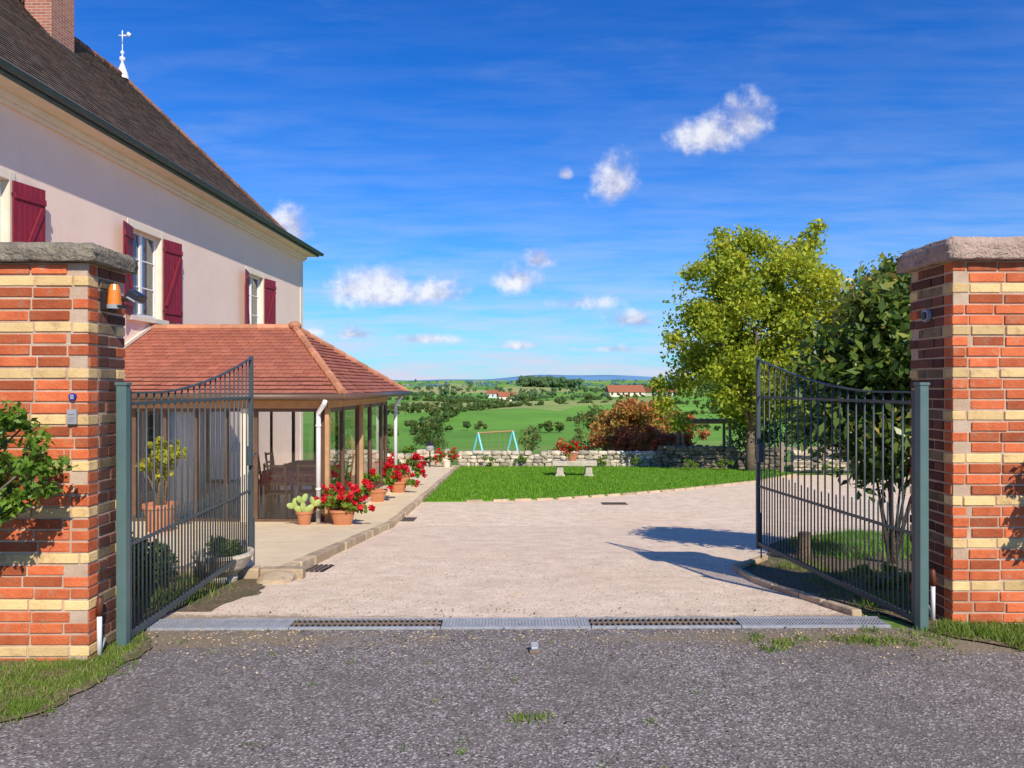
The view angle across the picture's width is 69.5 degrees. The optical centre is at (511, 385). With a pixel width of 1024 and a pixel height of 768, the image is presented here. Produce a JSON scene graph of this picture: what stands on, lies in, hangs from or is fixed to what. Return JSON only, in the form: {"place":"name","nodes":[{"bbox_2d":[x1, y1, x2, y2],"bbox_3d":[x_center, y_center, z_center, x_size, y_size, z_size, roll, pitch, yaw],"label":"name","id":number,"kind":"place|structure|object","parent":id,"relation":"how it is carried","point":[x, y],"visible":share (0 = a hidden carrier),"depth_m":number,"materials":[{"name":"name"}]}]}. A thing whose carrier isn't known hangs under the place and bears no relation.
{"place":"outdoors","nodes":[
{"label":"outdoors","id":0,"kind":"place"},
{"bbox_2d":[0,399,78,526],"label":"green shrub","id":1,"kind":"object","parent":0,"point":[13,496],"visible":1,"depth_m":3.90,"materials":[{"name":"green plant"}]},
{"bbox_2d":[0,611,167,725],"bbox_3d":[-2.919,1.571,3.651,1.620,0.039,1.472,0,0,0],"label":"verge grass","id":2,"kind":"structure","parent":0,"point":[31,703],"depth_m":3.95,"materials":[{"name":"plant"}]},
{"bbox_2d":[0,264,125,660],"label":"bricks","id":3,"kind":"object","parent":2,"relation":"on","point":[55,454],"visible":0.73,"depth_m":4.25,"materials":[{"name":"brick"}]},
{"bbox_2d":[0,242,137,273],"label":"cap stone","id":4,"kind":"object","parent":3,"relation":"on","point":[56,252],"visible":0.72,"depth_m":4.21,"materials":[{"name":"stone"}]},
{"bbox_2d":[67,409,77,423],"bbox_3d":[-2.525,0.180,4.236,0.055,0.085,0.024,0,0,0],"label":"intercom keypad","id":5,"kind":"object","parent":3,"relation":"attached to","point":[72,416],"visible":1,"depth_m":4.23,"materials":[{"name":"grey plastic"}]},
{"bbox_2d":[101,284,146,310],"bbox_3d":[-2.326,-0.530,4.432,0.217,0.160,0.126,0,0,0],"label":"beacon lamp","id":6,"kind":"object","parent":3,"relation":"attached to","point":[112,299],"visible":1,"depth_m":4.39,"materials":[{"name":"orange plastic"}]},
{"bbox_2d":[96,596,105,655],"bbox_3d":[-2.417,1.418,4.350,0.046,0.364,0.092,0,0,0],"label":"gate hold back","id":7,"kind":"object","parent":2,"relation":"on","point":[99,615],"visible":0.89,"depth_m":4.32,"materials":[{"name":"white paint"}]},
{"bbox_2d":[88,625,149,667],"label":"verge grass","id":8,"kind":"structure","parent":0,"point":[108,653],"depth_m":4.40,"materials":[{"name":"plant"}]},
{"bbox_2d":[132,465,455,566],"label":"paved terrace","id":9,"kind":"structure","parent":0,"point":[279,543],"depth_m":11.17,"materials":[{"name":"stone"}]},
{"bbox_2d":[136,436,186,531],"bbox_3d":[-5.222,1.471,11.002,0.731,1.474,0.846,0,0,-37],"label":"potted citrus tree","id":10,"kind":"object","parent":9,"relation":"on","point":[158,466],"visible":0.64,"depth_m":10.88,"materials":[{"name":"green plant"}]},
{"bbox_2d":[124,321,409,522],"bbox_3d":[-5.172,0.870,15.584,5.009,4.460,6.036,0,0,2],"label":"veranda","id":11,"kind":"object","parent":9,"relation":"on","point":[297,367],"visible":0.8,"depth_m":13.86,"materials":[{"name":"tile"}]},
{"bbox_2d":[253,456,279,505],"bbox_3d":[-4.981,1.899,14.886,0.476,1.002,0.420,0,0,2],"label":"wooden chair","id":12,"kind":"object","parent":11,"relation":"on","point":[261,486],"visible":0.27,"depth_m":15.05,"materials":[{"name":"brown wood"}]},
{"bbox_2d":[264,451,292,496],"bbox_3d":[-4.950,1.899,15.685,0.476,1.002,0.420,0,0,2],"label":"wooden chair","id":13,"kind":"object","parent":11,"relation":"on","point":[270,461],"visible":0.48,"depth_m":15.84,"materials":[{"name":"brown wood"}]},
{"bbox_2d":[263,463,294,518],"bbox_3d":[-4.255,1.899,13.479,0.420,1.002,0.476,0,0,2],"label":"wooden chair","id":14,"kind":"object","parent":11,"relation":"on","point":[285,492],"visible":0.98,"depth_m":13.30,"materials":[{"name":"brown wood"}]},
{"bbox_2d":[261,460,345,510],"bbox_3d":[-4.195,2.015,15.056,1.068,0.770,2.068,0,0,2],"label":"dining table","id":15,"kind":"object","parent":11,"relation":"on","point":[291,467],"visible":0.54,"depth_m":14.14,"materials":[{"name":"brown wood"}]},
{"bbox_2d":[297,463,315,505],"bbox_3d":[-3.698,1.899,13.558,0.420,1.002,0.476,0,0,-6],"label":"wooden chair","id":16,"kind":"object","parent":11,"relation":"on","point":[307,491],"visible":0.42,"depth_m":13.36,"materials":[{"name":"brown wood"}]},
{"bbox_2d":[287,494,320,524],"bbox_3d":[-3.460,2.058,12.300,0.512,0.519,0.276,0,0,0],"label":"potted prickly pear","id":17,"kind":"object","parent":9,"relation":"on","point":[303,512],"visible":0.99,"depth_m":12.25,"materials":[{"name":"plant"}]},
{"bbox_2d":[308,482,348,522],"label":"potted geranium","id":18,"kind":"object","parent":9,"relation":"on","point":[333,492],"visible":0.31,"depth_m":12.67,"materials":[{"name":"plant"}]},
{"bbox_2d":[320,479,375,524],"bbox_3d":[-2.699,1.927,12.270,0.906,0.782,0.627,0,0,0],"label":"potted geranium","id":19,"kind":"object","parent":9,"relation":"on","point":[350,501],"visible":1,"depth_m":12.17,"materials":[{"name":"plant"}]},
{"bbox_2d":[364,465,401,501],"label":"potted geranium","id":20,"kind":"object","parent":9,"relation":"on","point":[377,495],"visible":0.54,"depth_m":15.93,"materials":[{"name":"ceramic"}]},
{"bbox_2d":[378,458,419,492],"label":"potted geranium","id":21,"kind":"object","parent":9,"relation":"on","point":[399,486],"visible":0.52,"depth_m":17.77,"materials":[{"name":"plant"}]},
{"bbox_2d":[387,452,426,480],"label":"potted geranium","id":22,"kind":"object","parent":9,"relation":"on","point":[418,468],"visible":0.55,"depth_m":19.47,"materials":[{"name":"plant"}]},
{"bbox_2d":[426,441,433,466],"bbox_3d":[-2.950,2.458,26.500,0.320,0.950,0.320,0,0,0],"label":"garden lamp","id":23,"kind":"object","parent":9,"relation":"on","point":[429,446],"visible":1,"depth_m":26.43,"materials":[{"name":"black plastic"}]},
{"bbox_2d":[434,447,458,466],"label":"potted geranium","id":24,"kind":"object","parent":9,"relation":"on","point":[448,461],"visible":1,"depth_m":26.51,"materials":[{"name":"plant"}]},
{"bbox_2d":[330,454,354,489],"bbox_3d":[-3.471,1.899,14.929,0.476,1.002,0.420,0,0,2],"label":"wooden chair","id":25,"kind":"object","parent":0,"point":[333,482],"visible":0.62,"depth_m":14.90,"materials":[{"name":"brown wood"}]},
{"bbox_2d":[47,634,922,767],"bbox_3d":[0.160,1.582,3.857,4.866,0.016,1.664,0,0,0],"label":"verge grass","id":26,"kind":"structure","parent":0,"point":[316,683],"depth_m":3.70,"materials":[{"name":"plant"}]},
{"bbox_2d":[159,533,849,619],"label":"gravel driveway","id":27,"kind":"structure","parent":0,"point":[711,553],"depth_m":6.70,"materials":[{"name":"gravel"}]},
{"bbox_2d":[306,564,334,571],"bbox_3d":[-1.980,1.867,7.550,0.220,0.071,0.501,0,0,0],"label":"drain cover","id":28,"kind":"object","parent":27,"relation":"on","point":[319,568],"visible":0.9,"depth_m":7.53,"materials":[{"name":"metal"}]},
{"bbox_2d":[8,561,1015,745],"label":"fallen leaves","id":29,"kind":"object","parent":27,"relation":"on","point":[263,743],"visible":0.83,"depth_m":4.68,"materials":[{"name":"brown plant"}]},
{"bbox_2d":[139,552,960,688],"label":"pebble litter","id":30,"kind":"object","parent":27,"relation":"on","point":[853,629],"visible":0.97,"depth_m":4.79,"materials":[{"name":"stone"}]},
{"bbox_2d":[733,555,861,615],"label":"bed kerb","id":31,"kind":"structure","parent":27,"relation":"on","point":[823,602],"depth_m":6.03,"materials":[{"name":"stone"}]},
{"bbox_2d":[0,628,1023,767],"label":"asphalt road","id":32,"kind":"structure","parent":0,"point":[839,709],"depth_m":3.69,"materials":[{"name":"asphalt"}]},
{"bbox_2d":[529,642,539,652],"bbox_3d":[0.135,1.566,4.417,0.060,0.060,0.056,0,0,0],"label":"gate stop","id":33,"kind":"object","parent":32,"relation":"on","point":[534,648],"visible":1,"depth_m":4.40,"materials":[{"name":"metal"}]},
{"bbox_2d":[741,630,813,652],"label":"verge grass","id":34,"kind":"structure","parent":32,"relation":"on","point":[785,641],"depth_m":4.55,"materials":[{"name":"plant"}]},
{"bbox_2d":[812,623,977,651],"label":"verge grass","id":35,"kind":"structure","parent":32,"relation":"on","point":[869,640],"depth_m":4.61,"materials":[{"name":"plant"}]},
{"bbox_2d":[501,709,553,725],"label":"verge grass","id":36,"kind":"structure","parent":0,"point":[530,716],"depth_m":3.53,"materials":[{"name":"plant"}]},
{"bbox_2d":[393,375,668,380],"bbox_3d":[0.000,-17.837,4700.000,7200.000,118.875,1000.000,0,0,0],"label":"distant hills","id":37,"kind":"structure","parent":0,"point":[599,377],"depth_m":4392.83,"materials":[{"name":"plant"}]},
{"bbox_2d":[74,0,1023,379],"label":"sky","id":38,"kind":"structure","parent":0,"point":[485,189],"materials":[{"name":"blue"}]},
{"bbox_2d":[303,380,914,627],"bbox_3d":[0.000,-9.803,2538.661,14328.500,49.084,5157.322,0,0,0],"label":"ground terrain","id":39,"kind":"structure","parent":0,"point":[459,437],"depth_m":129.51,"materials":[{"name":"plant"}]},
{"bbox_2d":[0,263,123,659],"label":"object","id":40,"kind":"object","parent":39,"relation":"on","point":[79,315],"visible":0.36,"depth_m":4.26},
{"bbox_2d":[0,103,299,501],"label":"walls","id":41,"kind":"structure","parent":39,"relation":"on","point":[91,196],"depth_m":16.25,"materials":[{"name":"beige paint"}]},
{"bbox_2d":[0,180,258,496],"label":"window frames","id":42,"kind":"structure","parent":41,"relation":"attached to","point":[140,236],"depth_m":15.80,"materials":[{"name":"wood"}]},
{"bbox_2d":[0,0,277,225],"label":"roof","id":43,"kind":"structure","parent":41,"relation":"on","point":[93,83],"depth_m":17.21,"materials":[{"name":"brown tile"}]},
{"bbox_2d":[25,0,73,88],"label":"chimney","id":44,"kind":"object","parent":43,"relation":"attached to","point":[54,19],"visible":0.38,"depth_m":17.59,"materials":[{"name":"brick"}]},
{"bbox_2d":[0,57,323,256],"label":"gutter","id":45,"kind":"object","parent":43,"relation":"attached to","point":[17,75],"visible":1,"depth_m":13.84,"materials":[{"name":"metal"}]},
{"bbox_2d":[20,0,319,255],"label":"ridge tiles","id":46,"kind":"object","parent":43,"relation":"on","point":[95,54],"visible":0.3,"depth_m":22.73,"materials":[{"name":"tile"}]},
{"bbox_2d":[118,30,130,78],"bbox_3d":[-11.624,-9.875,22.033,0.390,1.450,0.359,0,0,42],"label":"zinc finial","id":47,"kind":"object","parent":46,"relation":"on","point":[122,59],"visible":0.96,"depth_m":22.00,"materials":[{"name":"white paint"}]},
{"bbox_2d":[11,180,275,323],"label":"shutters","id":48,"kind":"object","parent":41,"relation":"attached to","point":[29,203],"visible":0.69,"depth_m":14.77,"materials":[{"name":"red paint"}]},
{"bbox_2d":[0,74,315,459],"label":"cornice and surrounds","id":49,"kind":"structure","parent":41,"relation":"on","point":[24,101],"depth_m":14.98,"materials":[{"name":"beige stone"}]},
{"bbox_2d":[142,238,254,491],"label":"curtains","id":50,"kind":"object","parent":41,"relation":"attached to","point":[146,271],"visible":0.07,"depth_m":16.02,"materials":[{"name":"fabric"}]},
{"bbox_2d":[115,356,256,646],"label":"iron gate","id":51,"kind":"structure","parent":39,"relation":"on","point":[126,633],"depth_m":5.15,"materials":[{"name":"metal"}]},
{"bbox_2d":[132,579,265,610],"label":"flower bed soil","id":52,"kind":"structure","parent":39,"relation":"on","point":[248,587],"depth_m":6.00,"materials":[{"name":"soil"}]},
{"bbox_2d":[132,538,173,596],"bbox_3d":[-3.058,1.456,5.906,0.620,0.559,0.571,0,0,0],"label":"shrub","id":53,"kind":"object","parent":52,"relation":"on","point":[148,564],"visible":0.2,"depth_m":5.94,"materials":[{"name":"green plant"}]},
{"bbox_2d":[132,531,177,582],"bbox_3d":[-3.310,1.536,6.484,0.610,0.536,0.572,0,0,-40],"label":"shrub","id":54,"kind":"object","parent":52,"relation":"on","point":[159,560],"visible":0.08,"depth_m":6.49,"materials":[{"name":"green plant"}]},
{"bbox_2d":[132,572,239,611],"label":"verge grass","id":55,"kind":"structure","parent":52,"relation":"on","point":[198,592],"depth_m":5.93,"materials":[{"name":"plant"}]},
{"bbox_2d":[192,535,253,582],"bbox_3d":[-2.620,1.566,6.700,0.530,0.423,0.530,0,0,0],"label":"stone bowl planter","id":56,"kind":"object","parent":52,"relation":"on","point":[230,574],"visible":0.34,"depth_m":6.59,"materials":[{"name":"grey stone"}]},
{"bbox_2d":[256,570,297,584],"bbox_3d":[-2.150,1.767,6.741,0.330,0.138,0.458,0,0,0],"label":"edging rock","id":57,"kind":"object","parent":39,"relation":"on","point":[270,577],"visible":0.7,"depth_m":6.65,"materials":[{"name":"stone"}]},
{"bbox_2d":[135,465,459,578],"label":"path kerb","id":58,"kind":"structure","parent":39,"relation":"on","point":[300,566],"depth_m":8.57,"materials":[{"name":"stone"}]},
{"bbox_2d":[330,449,451,464],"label":"dry stone wall","id":59,"kind":"structure","parent":39,"relation":"on","point":[402,457],"depth_m":27.51,"materials":[{"name":"stone"}]},
{"bbox_2d":[398,445,436,454],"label":"garden bush","id":60,"kind":"object","parent":39,"relation":"on","point":[409,449],"visible":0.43,"depth_m":29.61,"materials":[{"name":"green plant"}]},
{"bbox_2d":[412,418,449,448],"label":"garden bush","id":61,"kind":"object","parent":39,"relation":"on","point":[426,437],"visible":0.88,"depth_m":43.63,"materials":[{"name":"green plant"}]},
{"bbox_2d":[486,390,498,397],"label":"farmhouse","id":62,"kind":"object","parent":39,"relation":"on","point":[492,393],"visible":0.71,"depth_m":497.49,"materials":[{"name":"white paint"}]},
{"bbox_2d":[471,430,518,455],"bbox_3d":[-0.750,3.066,34.000,2.300,1.921,1.523,0,0,-42],"label":"swing set","id":63,"kind":"object","parent":39,"relation":"on","point":[478,433],"visible":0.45,"depth_m":34.14,"materials":[{"name":"teal paint"}]},
{"bbox_2d":[497,392,516,400],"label":"farmhouse","id":64,"kind":"object","parent":39,"relation":"on","point":[503,395],"visible":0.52,"depth_m":417.58,"materials":[{"name":"orange stone"}]},
{"bbox_2d":[144,616,890,630],"bbox_3d":[0.025,1.599,4.930,4.950,0.041,0.186,0,0,-1],"label":"drain channel","id":65,"kind":"object","parent":39,"relation":"on","point":[508,623],"visible":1,"depth_m":4.92,"materials":[{"name":"metal"}]},
{"bbox_2d":[404,379,639,386],"bbox_3d":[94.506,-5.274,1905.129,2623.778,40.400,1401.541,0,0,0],"label":"distant woodland","id":66,"kind":"object","parent":39,"relation":"on","point":[506,382],"visible":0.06,"depth_m":1790.32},
{"bbox_2d":[405,378,707,387],"bbox_3d":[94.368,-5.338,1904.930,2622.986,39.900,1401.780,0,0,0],"label":"distant woodland inner foliage","id":67,"kind":"object","parent":66,"relation":"on","point":[511,381],"visible":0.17,"depth_m":1767.66,"materials":[{"name":"plant"}]},
{"bbox_2d":[518,426,541,452],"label":"garden bush","id":68,"kind":"object","parent":39,"relation":"on","point":[533,443],"visible":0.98,"depth_m":45.80,"materials":[{"name":"green plant"}]},
{"bbox_2d":[457,450,656,466],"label":"dry stone wall","id":69,"kind":"structure","parent":39,"relation":"on","point":[542,458],"depth_m":27.53,"materials":[{"name":"stone"}]},
{"bbox_2d":[549,437,579,451],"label":"garden bush","id":70,"kind":"object","parent":39,"relation":"on","point":[560,439],"visible":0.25,"depth_m":32.75,"materials":[{"name":"green plant"}]},
{"bbox_2d":[567,403,611,450],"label":"garden bush","id":71,"kind":"object","parent":39,"relation":"on","point":[587,424],"visible":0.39,"depth_m":38.98,"materials":[{"name":"green plant"}]},
{"bbox_2d":[364,391,815,437],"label":"hedgerow trees","id":72,"kind":"object","parent":39,"relation":"on","point":[482,424],"visible":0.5,"depth_m":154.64,"materials":[{"name":"green plant"}]},
{"bbox_2d":[395,375,820,400],"bbox_3d":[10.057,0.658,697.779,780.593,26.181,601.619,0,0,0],"label":"distant trees","id":73,"kind":"object","parent":39,"relation":"on","point":[514,398],"visible":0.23,"depth_m":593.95,"materials":[{"name":"plant"}]},
{"bbox_2d":[605,385,644,396],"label":"farmhouse","id":74,"kind":"object","parent":39,"relation":"on","point":[615,390],"visible":0.84,"depth_m":388.81,"materials":[{"name":"orange stone"}]},
{"bbox_2d":[588,424,679,451],"bbox_3d":[4.969,2.452,30.144,3.812,1.785,1.875,0,0,0],"label":"autumn shrub","id":75,"kind":"object","parent":39,"relation":"on","point":[624,438],"visible":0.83,"depth_m":29.87,"materials":[{"name":"brown plant"}]},
{"bbox_2d":[585,394,684,458],"bbox_3d":[6.106,2.248,36.058,4.468,3.692,3.599,0,0,23],"label":"autumn shrub","id":76,"kind":"object","parent":39,"relation":"on","point":[632,412],"visible":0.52,"depth_m":35.40,"materials":[{"name":"brown plant"}]},
{"bbox_2d":[645,386,663,395],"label":"farm barn","id":77,"kind":"structure","parent":39,"relation":"on","point":[648,391],"depth_m":392.54,"materials":[{"name":"beige stone"}]},
{"bbox_2d":[662,414,711,457],"bbox_3d":[7.673,2.480,33.071,2.499,2.556,1.770,0,0,0],"label":"autumn shrub","id":78,"kind":"object","parent":39,"relation":"on","point":[687,439],"visible":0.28,"depth_m":32.84,"materials":[{"name":"orange plant"}]},
{"bbox_2d":[677,418,732,461],"bbox_3d":[7.400,2.313,28.500,2.200,2.060,1.100,0,0,0],"label":"wooden arbour","id":79,"kind":"object","parent":39,"relation":"on","point":[705,421],"visible":0.42,"depth_m":28.07,"materials":[{"name":"brown wood"}]},
{"bbox_2d":[655,445,784,469],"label":"dry stone wall","id":80,"kind":"structure","parent":39,"relation":"on","point":[679,454],"depth_m":26.49,"materials":[{"name":"stone"}]},
{"bbox_2d":[712,389,784,450],"bbox_3d":[9.196,1.452,28.315,2.565,3.459,2.215,0,0,0],"label":"garden bush","id":81,"kind":"object","parent":39,"relation":"on","point":[738,441],"visible":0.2,"depth_m":28.04,"materials":[{"name":"green plant"}]},
{"bbox_2d":[761,394,816,458],"bbox_3d":[10.778,1.524,29.335,2.833,3.491,1.953,0,0,0],"label":"garden bush","id":82,"kind":"object","parent":39,"relation":"on","point":[789,416],"visible":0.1,"depth_m":29.18,"materials":[{"name":"green plant"}]},
{"bbox_2d":[788,405,833,446],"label":"garden bush","id":83,"kind":"object","parent":39,"relation":"on","point":[814,441],"visible":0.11,"depth_m":28.63,"materials":[{"name":"green plant"}]},
{"bbox_2d":[779,442,859,472],"bbox_3d":[14.600,2.442,24.600,11.400,1.100,0.090,0,0,0],"label":"wooden fence","id":84,"kind":"object","parent":39,"relation":"on","point":[794,463],"visible":0.19,"depth_m":24.58,"materials":[{"name":"brown wood"}]},
{"bbox_2d":[788,450,854,472],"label":"dry stone wall","id":85,"kind":"structure","parent":39,"relation":"on","point":[807,459],"depth_m":25.01,"materials":[{"name":"stone"}]},
{"bbox_2d":[742,533,911,611],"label":"flower bed soil","id":86,"kind":"structure","parent":39,"relation":"on","point":[774,575],"depth_m":7.16,"materials":[{"name":"soil"}]},
{"bbox_2d":[796,531,812,561],"bbox_3d":[3.250,1.815,8.200,0.180,0.375,0.175,0,0,0],"label":"tree stump","id":87,"kind":"object","parent":86,"relation":"on","point":[803,546],"visible":0.32,"depth_m":8.14,"materials":[{"name":"wood"}]},
{"bbox_2d":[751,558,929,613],"bbox_3d":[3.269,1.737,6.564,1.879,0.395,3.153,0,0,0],"label":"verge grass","id":88,"kind":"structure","parent":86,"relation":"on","point":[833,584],"depth_m":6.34,"materials":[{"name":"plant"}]},
{"bbox_2d":[773,527,910,561],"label":"grass","id":89,"kind":"structure","parent":86,"relation":"on","point":[880,543],"depth_m":9.61,"materials":[{"name":"plant"}]},
{"bbox_2d":[777,248,913,563],"bbox_3d":[4.067,0.245,7.908,2.239,3.439,2.189,0,0,0],"label":"magnolia tree","id":90,"kind":"object","parent":86,"relation":"on","point":[870,350],"visible":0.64,"depth_m":7.82,"materials":[{"name":"green plant"}]},
{"bbox_2d":[845,562,910,588],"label":"shrub","id":91,"kind":"object","parent":86,"relation":"on","point":[885,578],"visible":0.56,"depth_m":6.36,"materials":[{"name":"green plant"}]},
{"bbox_2d":[756,357,929,630],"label":"iron gate","id":92,"kind":"structure","parent":39,"relation":"on","point":[919,533],"depth_m":5.57,"materials":[{"name":"metal"}]},
{"bbox_2d":[815,252,907,472],"bbox_3d":[12.981,-0.726,24.524,6.076,7.546,4.934,0,0,0],"label":"dark leaved tree","id":93,"kind":"object","parent":39,"relation":"on","point":[885,263],"depth_m":24.27,"materials":[{"name":"green plant"}]},
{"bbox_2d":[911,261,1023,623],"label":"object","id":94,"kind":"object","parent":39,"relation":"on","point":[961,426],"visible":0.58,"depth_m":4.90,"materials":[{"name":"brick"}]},
{"bbox_2d":[896,236,1023,272],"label":"cap stone","id":95,"kind":"object","parent":94,"relation":"on","point":[950,249],"visible":0.75,"depth_m":4.84,"materials":[{"name":"stone"}]},
{"bbox_2d":[425,465,793,501],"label":"lawn","id":96,"kind":"structure","parent":0,"point":[549,487],"depth_m":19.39,"materials":[{"name":"green plant"}]},
{"bbox_2d":[551,460,596,476],"bbox_3d":[1.950,2.609,23.200,1.400,0.495,0.460,0,0,0],"label":"stone bench","id":97,"kind":"object","parent":96,"relation":"on","point":[560,464],"visible":0.91,"depth_m":22.98,"materials":[{"name":"stone"}]},
{"bbox_2d":[558,440,587,460],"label":"potted geranium","id":98,"kind":"object","parent":97,"relation":"on","point":[567,448],"visible":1,"depth_m":23.05,"materials":[{"name":"plant"}]},
{"bbox_2d":[716,458,733,468],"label":"flowering plant","id":99,"kind":"object","parent":96,"relation":"on","point":[729,462],"visible":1,"depth_m":25.33,"materials":[{"name":"green plant"}]},
{"bbox_2d":[646,218,853,470],"bbox_3d":[8.245,-1.332,25.473,7.377,8.813,6.112,0,0,0],"label":"yellow green maple tree","id":100,"kind":"object","parent":96,"relation":"on","point":[725,363],"visible":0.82,"depth_m":24.31,"materials":[{"name":"green plant"}]},
{"bbox_2d":[382,502,910,532],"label":"gravel driveway","id":101,"kind":"structure","parent":0,"point":[583,517],"depth_m":14.06,"materials":[{"name":"gravel"}]},
{"bbox_2d":[601,502,627,504],"bbox_3d":[2.250,2.595,16.250,0.550,0.032,0.400,0,0,0],"label":"drain cover","id":102,"kind":"object","parent":101,"relation":"on","point":[613,503],"visible":1,"depth_m":16.19,"materials":[{"name":"metal"}]},
{"bbox_2d":[483,475,910,501],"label":"gravel driveway","id":103,"kind":"structure","parent":0,"point":[745,492],"depth_m":18.13,"materials":[{"name":"gravel"}]},
{"bbox_2d":[466,474,796,501],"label":"lawn kerb","id":104,"kind":"structure","parent":103,"relation":"on","point":[602,495],"depth_m":18.10,"materials":[{"name":"stone"}]},
{"bbox_2d":[871,611,1023,651],"bbox_3d":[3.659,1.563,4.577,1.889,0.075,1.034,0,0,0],"label":"verge grass","id":105,"kind":"structure","parent":0,"point":[993,630],"depth_m":4.72,"materials":[{"name":"plant"}]},
{"bbox_2d":[929,569,935,620],"bbox_3d":[2.837,1.418,5.000,0.046,0.364,0.092,0,0,0],"label":"pipe","id":106,"kind":"object","parent":105,"relation":"on","point":[932,585],"visible":0.86,"depth_m":4.97,"materials":[{"name":"white paint"}]},
{"bbox_2d":[909,262,1023,622],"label":"bricks","id":107,"kind":"object","parent":105,"relation":"on","point":[979,447],"visible":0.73,"depth_m":4.89,"materials":[{"name":"brick"}]},
{"bbox_2d":[921,309,930,321],"bbox_3d":[2.901,-0.490,5.180,0.035,0.090,0.090,0,0,0],"label":"pillar wall lamp","id":108,"kind":"object","parent":107,"relation":"attached to","point":[925,315],"visible":1,"depth_m":5.16,"materials":[{"name":"metal"}]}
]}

